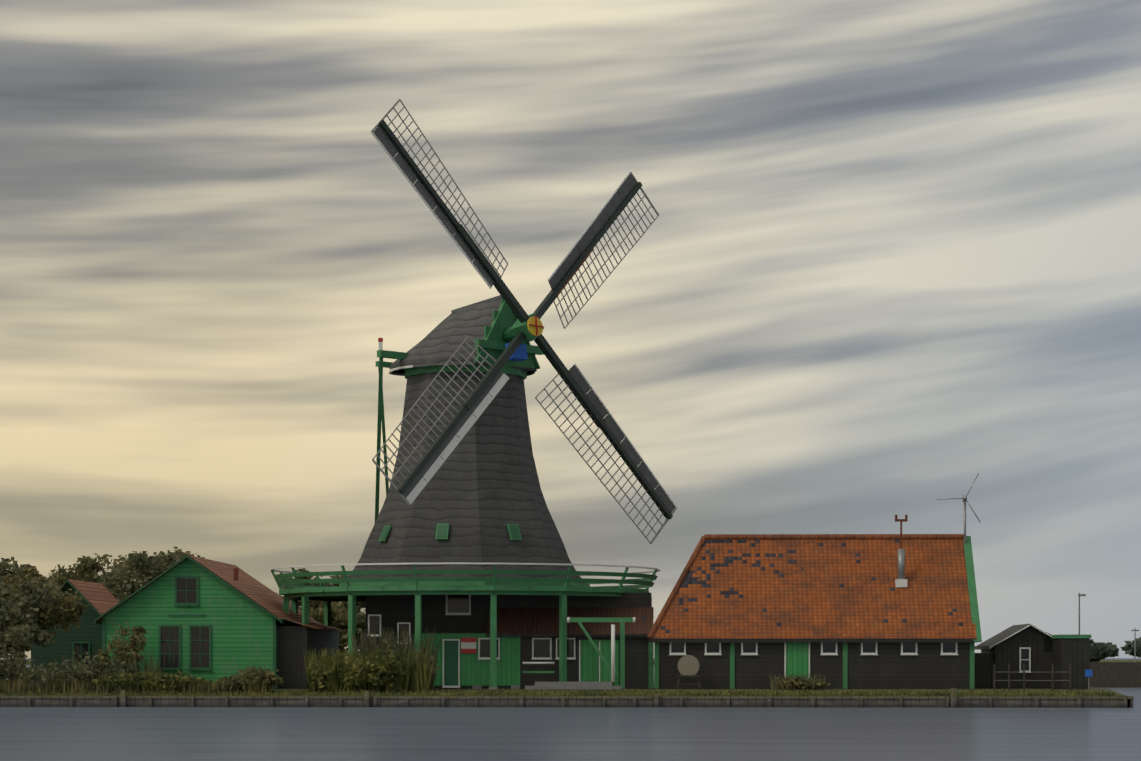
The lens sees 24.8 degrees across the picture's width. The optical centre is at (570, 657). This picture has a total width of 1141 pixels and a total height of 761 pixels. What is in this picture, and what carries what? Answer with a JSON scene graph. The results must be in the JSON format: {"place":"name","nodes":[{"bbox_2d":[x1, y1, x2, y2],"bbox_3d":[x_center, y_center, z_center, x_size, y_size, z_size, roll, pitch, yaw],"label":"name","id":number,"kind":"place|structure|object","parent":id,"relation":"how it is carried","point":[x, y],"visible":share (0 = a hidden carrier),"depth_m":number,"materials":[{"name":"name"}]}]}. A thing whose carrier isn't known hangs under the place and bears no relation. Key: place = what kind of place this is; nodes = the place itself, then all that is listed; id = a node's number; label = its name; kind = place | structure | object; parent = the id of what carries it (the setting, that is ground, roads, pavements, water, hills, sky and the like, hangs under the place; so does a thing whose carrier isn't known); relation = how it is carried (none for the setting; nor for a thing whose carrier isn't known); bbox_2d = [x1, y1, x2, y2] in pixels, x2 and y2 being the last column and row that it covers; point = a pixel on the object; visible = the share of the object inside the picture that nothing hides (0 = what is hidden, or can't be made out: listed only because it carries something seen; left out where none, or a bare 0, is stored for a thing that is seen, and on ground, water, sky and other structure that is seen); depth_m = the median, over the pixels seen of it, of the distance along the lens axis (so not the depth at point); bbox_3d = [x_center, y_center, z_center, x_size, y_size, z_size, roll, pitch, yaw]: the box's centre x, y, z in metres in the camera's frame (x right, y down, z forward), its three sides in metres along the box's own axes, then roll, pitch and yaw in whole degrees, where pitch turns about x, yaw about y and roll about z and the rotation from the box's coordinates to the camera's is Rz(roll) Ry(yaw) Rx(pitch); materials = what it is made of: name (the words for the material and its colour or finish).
{"place":"outdoors","nodes":[
{"label":"outdoors","id":0,"kind":"place"},
{"bbox_2d":[0,688,1125,695],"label":"grass bank","id":1,"kind":"structure","parent":0,"point":[780,690],"depth_m":108.38,"materials":[{"name":"green plant"}]},
{"bbox_2d":[0,557,24,597],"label":"tree","id":2,"kind":"object","parent":1,"relation":"on","point":[4,566],"visible":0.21,"depth_m":115.09,"materials":[{"name":"green plant"}]},
{"bbox_2d":[0,646,33,685],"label":"bush","id":3,"kind":"object","parent":1,"relation":"on","point":[12,664],"visible":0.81,"depth_m":110.09,"materials":[{"name":"green plant"}]},
{"bbox_2d":[0,578,62,659],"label":"tree","id":4,"kind":"object","parent":1,"relation":"on","point":[17,630],"visible":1,"depth_m":111.40,"materials":[{"name":"green plant"}]},
{"bbox_2d":[9,564,58,675],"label":"tree","id":5,"kind":"object","parent":1,"relation":"on","point":[31,570],"visible":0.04,"depth_m":124.88,"materials":[{"name":"green plant"}]},
{"bbox_2d":[0,570,88,681],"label":"tree","id":6,"kind":"object","parent":1,"relation":"on","point":[72,608],"visible":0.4,"depth_m":115.25,"materials":[{"name":"green plant"}]},
{"bbox_2d":[0,676,99,692],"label":"shore reeds","id":7,"kind":"object","parent":1,"relation":"on","point":[19,685],"depth_m":108.78,"materials":[{"name":"green plant"}]},
{"bbox_2d":[0,652,126,688],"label":"bush","id":8,"kind":"object","parent":1,"relation":"on","point":[49,674],"visible":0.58,"depth_m":109.26,"materials":[{"name":"green plant"}]},
{"bbox_2d":[31,579,118,674],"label":"house","id":9,"kind":"structure","parent":1,"relation":"on","point":[99,599],"depth_m":122.84,"materials":[{"name":"wood"}]},
{"bbox_2d":[49,553,133,600],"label":"tree","id":10,"kind":"object","parent":1,"relation":"on","point":[87,565],"visible":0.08,"depth_m":140.22,"materials":[{"name":"green plant"}]},
{"bbox_2d":[76,658,146,683],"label":"bush","id":11,"kind":"object","parent":1,"relation":"on","point":[113,666],"depth_m":109.48,"materials":[{"name":"green plant"}]},
{"bbox_2d":[96,621,146,667],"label":"bush","id":12,"kind":"object","parent":1,"relation":"on","point":[136,641],"depth_m":109.93,"materials":[{"name":"green plant"}]},
{"bbox_2d":[99,651,165,675],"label":"reeds","id":13,"kind":"object","parent":1,"relation":"on","point":[148,668],"visible":0.29,"depth_m":109.73,"materials":[{"name":"green plant"}]},
{"bbox_2d":[70,547,199,601],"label":"tree","id":14,"kind":"object","parent":1,"relation":"on","point":[140,567],"visible":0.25,"depth_m":134.92,"materials":[{"name":"green plant"}]},
{"bbox_2d":[121,552,209,599],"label":"tree","id":15,"kind":"object","parent":1,"relation":"on","point":[123,598],"depth_m":136.41,"materials":[{"name":"green plant"}]},
{"bbox_2d":[91,670,274,692],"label":"bush","id":16,"kind":"object","parent":1,"relation":"on","point":[161,681],"depth_m":108.51,"materials":[{"name":"green plant"}]},
{"bbox_2d":[96,679,269,693],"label":"reeds","id":17,"kind":"object","parent":1,"relation":"on","point":[256,688],"depth_m":108.42,"materials":[{"name":"green plant"}]},
{"bbox_2d":[94,555,343,688],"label":"green house","id":18,"kind":"structure","parent":1,"relation":"on","point":[207,619],"depth_m":111.59,"materials":[{"name":"wood"}]},
{"bbox_2d":[219,666,283,689],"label":"bush","id":19,"kind":"object","parent":1,"relation":"on","point":[265,676],"depth_m":108.52,"materials":[{"name":"green plant"}]},
{"bbox_2d":[276,568,347,626],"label":"tree","id":20,"kind":"object","parent":1,"relation":"on","point":[314,584],"depth_m":134.59,"materials":[{"name":"green plant"}]},
{"bbox_2d":[309,600,360,655],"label":"tree","id":21,"kind":"object","parent":1,"relation":"on","point":[339,619],"visible":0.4,"depth_m":131.22,"materials":[{"name":"green plant"}]},
{"bbox_2d":[330,575,365,649],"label":"tree","id":22,"kind":"object","parent":1,"relation":"on","point":[362,617],"visible":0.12,"depth_m":133.26,"materials":[{"name":"green plant"}]},
{"bbox_2d":[306,646,408,691],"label":"bush","id":23,"kind":"object","parent":1,"relation":"on","point":[384,672],"visible":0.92,"depth_m":108.41,"materials":[{"name":"green plant"}]},
{"bbox_2d":[304,646,435,692],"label":"reeds","id":24,"kind":"object","parent":1,"relation":"on","point":[416,679],"visible":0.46,"depth_m":108.70,"materials":[{"name":"green plant"}]},
{"bbox_2d":[350,626,441,689],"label":"reeds","id":25,"kind":"object","parent":1,"relation":"on","point":[370,647],"visible":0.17,"depth_m":110.31,"materials":[{"name":"green plant"}]},
{"bbox_2d":[364,638,440,686],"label":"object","id":26,"kind":"object","parent":1,"relation":"on","point":[431,657],"visible":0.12,"depth_m":109.48,"materials":[{"name":"green plant"}]},
{"bbox_2d":[361,593,653,689],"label":"windmill base building","id":27,"kind":"structure","parent":1,"relation":"on","point":[527,628],"depth_m":112.53,"materials":[{"name":"black wood"}]},
{"bbox_2d":[338,365,589,598],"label":"mill","id":28,"kind":"object","parent":27,"relation":"on","point":[480,498],"visible":0.65,"depth_m":115.30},
{"bbox_2d":[375,295,543,521],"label":"windmill cap","id":29,"kind":"object","parent":28,"relation":"on","point":[486,325],"visible":0.65,"depth_m":116.24,"materials":[{"name":"grey wood"}]},
{"bbox_2d":[371,99,676,543],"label":"windmill sails","id":30,"kind":"object","parent":29,"relation":"attached to","point":[525,328],"visible":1,"depth_m":114.64},
{"bbox_2d":[270,562,659,689],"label":"windmill gallery","id":31,"kind":"object","parent":27,"relation":"attached to","point":[305,594],"visible":0.75,"depth_m":111.14,"materials":[{"name":"green wood"}]},
{"bbox_2d":[1,688,1110,693],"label":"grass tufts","id":32,"kind":"object","parent":1,"relation":"on","point":[744,691],"depth_m":108.14,"materials":[{"name":"green plant"}]},
{"bbox_2d":[0,692,1114,695],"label":"grass tufts","id":33,"kind":"object","parent":1,"relation":"on","point":[813,694],"depth_m":106.82,"materials":[{"name":"plant"}]},
{"bbox_2d":[0,690,1115,695],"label":"quay grass tufts","id":34,"kind":"object","parent":1,"relation":"on","point":[609,692],"depth_m":107.04,"materials":[{"name":"green plant"}]},
{"bbox_2d":[0,688,1133,707],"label":"retaining wall","id":35,"kind":"structure","parent":1,"relation":"on","point":[953,700],"depth_m":106.50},
{"bbox_2d":[523,617,635,688],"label":"hoist","id":36,"kind":"object","parent":1,"relation":"on","point":[622,621],"visible":0.98,"depth_m":110.76,"materials":[{"name":"green paint"}]},
{"bbox_2d":[675,655,701,688],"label":"millstone on trestle","id":37,"kind":"object","parent":1,"relation":"on","point":[688,665],"visible":1,"depth_m":110.96,"materials":[{"name":"stone"}]},
{"bbox_2d":[769,673,825,689],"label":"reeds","id":38,"kind":"object","parent":1,"relation":"on","point":[777,686],"depth_m":110.14,"materials":[{"name":"green plant"}]},
{"bbox_2d":[775,677,830,688],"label":"bush","id":39,"kind":"object","parent":1,"relation":"on","point":[797,682],"visible":0.88,"depth_m":109.92,"materials":[{"name":"green plant"}]},
{"bbox_2d":[975,624,1051,687],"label":"shed","id":40,"kind":"structure","parent":1,"relation":"on","point":[1017,647],"depth_m":113.37,"materials":[{"name":"black wood"}]},
{"bbox_2d":[993,664,1070,690],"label":"wire fence","id":41,"kind":"object","parent":1,"relation":"on","point":[1024,680],"visible":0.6,"depth_m":108.85,"materials":[{"name":"grey wood"}]},
{"bbox_2d":[1051,635,1090,688],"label":"shed","id":42,"kind":"structure","parent":1,"relation":"on","point":[1072,650],"depth_m":110.81,"materials":[{"name":"black wood"}]},
{"bbox_2d":[1085,670,1091,689],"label":"blue sign","id":43,"kind":"object","parent":1,"relation":"on","point":[1088,673],"visible":0.85,"depth_m":109.25,"materials":[{"name":"metal"}]},
{"bbox_2d":[0,658,1140,760],"bbox_3d":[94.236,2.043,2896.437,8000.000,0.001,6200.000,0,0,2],"label":"water","id":44,"kind":"structure","parent":0,"point":[538,734],"depth_m":69.76,"materials":[{"name":"grey liquid"}]},
{"bbox_2d":[1090,628,1140,687],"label":"wall","id":45,"kind":"structure","parent":44,"relation":"in","point":[1116,674],"depth_m":176.32,"materials":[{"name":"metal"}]},
{"bbox_2d":[0,0,1140,657],"label":"sky","id":46,"kind":"structure","parent":0,"point":[890,259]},
{"bbox_2d":[4,660,1140,664],"bbox_3d":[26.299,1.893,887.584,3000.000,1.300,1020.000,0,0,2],"label":"shore ground","id":47,"kind":"structure","parent":0,"point":[29,663],"depth_m":786.55,"materials":[{"name":"green plant"}]},
{"bbox_2d":[1090,637,1140,661],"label":"tree line","id":48,"kind":"object","parent":47,"relation":"on","point":[1099,651],"visible":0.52,"depth_m":440.17,"materials":[{"name":"green plant"}]},
{"bbox_2d":[647,473,981,688],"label":"barn","id":49,"kind":"structure","parent":0,"point":[846,611],"depth_m":112.36,"materials":[{"name":"tile"}]},
{"bbox_2d":[1078,593,1085,634],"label":"lamp pole","id":50,"kind":"object","parent":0,"point":[1079,594],"visible":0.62,"depth_m":123.18,"materials":[{"name":"metal"}]}
]}

